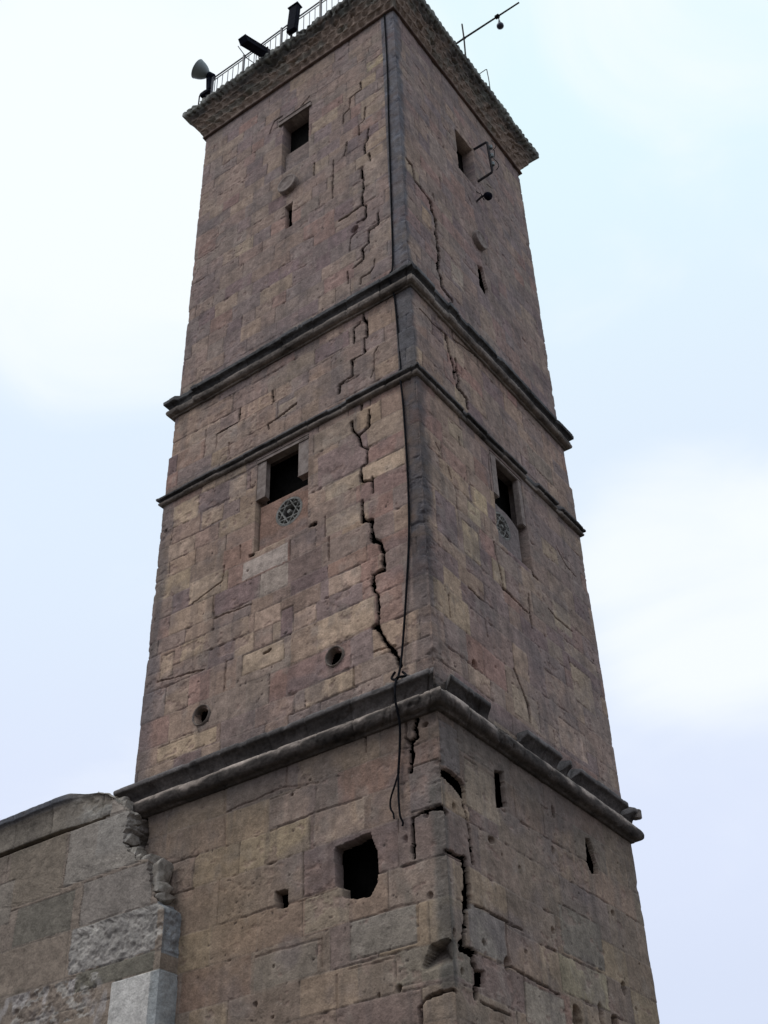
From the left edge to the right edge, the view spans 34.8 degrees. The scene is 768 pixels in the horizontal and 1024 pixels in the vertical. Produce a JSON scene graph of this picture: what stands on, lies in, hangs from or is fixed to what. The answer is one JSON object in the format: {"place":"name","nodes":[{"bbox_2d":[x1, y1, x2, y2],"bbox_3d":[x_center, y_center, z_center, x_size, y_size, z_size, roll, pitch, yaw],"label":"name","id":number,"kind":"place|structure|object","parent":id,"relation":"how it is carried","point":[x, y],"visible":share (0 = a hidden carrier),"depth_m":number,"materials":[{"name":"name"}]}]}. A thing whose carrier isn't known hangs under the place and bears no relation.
{"place":"outdoors","nodes":[
{"label":"outdoors","id":0,"kind":"place"},
{"bbox_2d":[0,0,767,1023],"label":"sky","id":1,"kind":"structure","parent":0,"point":[645,194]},
{"bbox_3d":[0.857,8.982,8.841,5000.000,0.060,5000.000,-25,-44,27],"label":"ground","id":2,"kind":"structure","parent":0,"visible":0},
{"bbox_2d":[0,792,180,1023],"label":"stone wall","id":3,"kind":"structure","parent":2,"relation":"on","point":[90,923],"depth_m":15.49,"materials":[{"name":"grey stone"}]},
{"bbox_2d":[113,0,659,1023],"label":"stone tower","id":4,"kind":"structure","parent":2,"relation":"on","point":[493,880],"depth_m":16.99,"materials":[{"name":"stone"}]},
{"bbox_2d":[191,59,215,104],"bbox_3d":[-3.943,-9.227,26.436,0.532,1.325,0.426,23,-45,-28],"label":"loudspeaker","id":5,"kind":"object","parent":4,"relation":"on","point":[200,70],"visible":0.98,"depth_m":26.50,"materials":[{"name":"grey metal"}]},
{"bbox_2d":[210,0,338,93],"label":"railing","id":6,"kind":"object","parent":4,"relation":"on","point":[281,30],"visible":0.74,"depth_m":25.75,"materials":[{"name":"metal"}]},
{"bbox_2d":[238,34,269,62],"bbox_3d":[-2.695,-9.620,25.300,0.393,0.888,0.873,-25,-44,27],"label":"floodlight","id":7,"kind":"object","parent":6,"relation":"attached to","point":[255,47],"visible":0.87,"depth_m":25.07,"materials":[{"name":"black plastic"}]},
{"bbox_2d":[255,434,316,550],"bbox_3d":[-1.410,-0.205,18.096,1.060,1.800,0.352,-25,-44,27],"label":"window","id":8,"kind":"structure","parent":4,"relation":"in","point":[284,487],"depth_m":18.11,"materials":[{"name":"stone"}]},
{"bbox_2d":[286,1,301,36],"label":"floodlight","id":9,"kind":"object","parent":4,"relation":"on","point":[293,17],"visible":0.99,"depth_m":25.29,"materials":[{"name":"black plastic"}]},
{"bbox_2d":[278,100,310,171],"bbox_3d":[-1.636,-7.063,23.489,0.802,1.755,0.318,-25,-44,27],"label":"window","id":10,"kind":"structure","parent":4,"relation":"in","point":[300,137],"depth_m":23.75,"materials":[{"name":"stone"}]},
{"bbox_2d":[384,14,409,825],"bbox_3d":[0.011,-3.306,18.726,0.448,17.086,0.252,-12,-39,12],"label":"cable","id":11,"kind":"object","parent":4,"relation":"attached to","point":[400,664],"visible":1,"depth_m":16.02,"materials":[{"name":"black rubber"}]},
{"bbox_2d":[457,151,463,172],"bbox_3d":[1.370,-6.768,23.948,0.020,1.330,0.710,-25,-44,27],"label":"window","id":12,"kind":"structure","parent":4,"relation":"in","point":[460,164],"depth_m":24.35,"materials":[{"name":"black"}]},
{"bbox_2d":[476,191,491,201],"bbox_3d":[1.955,-6.044,23.442,0.332,0.480,0.357,30,-48,-34],"label":"wall lamp","id":13,"kind":"object","parent":4,"relation":"attached to","point":[487,196],"visible":1,"depth_m":23.22,"materials":[{"name":"metal"}]},
{"bbox_2d":[473,140,498,182],"bbox_3d":[1.998,-6.945,24.172,0.492,1.058,0.123,-21,-42,22],"label":"insulator bracket","id":14,"kind":"object","parent":4,"relation":"attached to","point":[490,155],"visible":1,"depth_m":24.07,"materials":[{"name":"metal"}]},
{"bbox_2d":[456,2,518,54],"bbox_3d":[1.877,-9.983,25.651,2.231,1.260,0.090,-25,-44,27],"label":"lamp pole","id":15,"kind":"object","parent":4,"relation":"on","point":[477,29],"visible":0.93,"depth_m":25.62,"materials":[{"name":"metal"}]},
{"bbox_2d":[494,14,503,29],"bbox_3d":[2.381,-10.143,25.326,0.159,0.496,0.148,-25,-44,27],"label":"hanging lamp","id":16,"kind":"object","parent":15,"relation":"hanging from","point":[500,25],"visible":1,"depth_m":25.20,"materials":[{"name":"black metal"}]},
{"bbox_2d":[489,451,525,561],"bbox_3d":[1.773,0.034,18.544,0.339,1.800,1.005,-25,-44,27],"label":"window","id":17,"kind":"structure","parent":4,"relation":"in","point":[508,535],"depth_m":18.55,"materials":[{"name":"stone"}]},
{"bbox_2d":[633,809,641,820],"bbox_3d":[3.554,4.354,17.586,0.272,0.160,0.164,-25,-44,27],"label":"loose stone","id":18,"kind":"object","parent":4,"relation":"on","point":[638,816],"visible":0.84,"depth_m":17.51,"materials":[{"name":"grey stone"}]}
]}

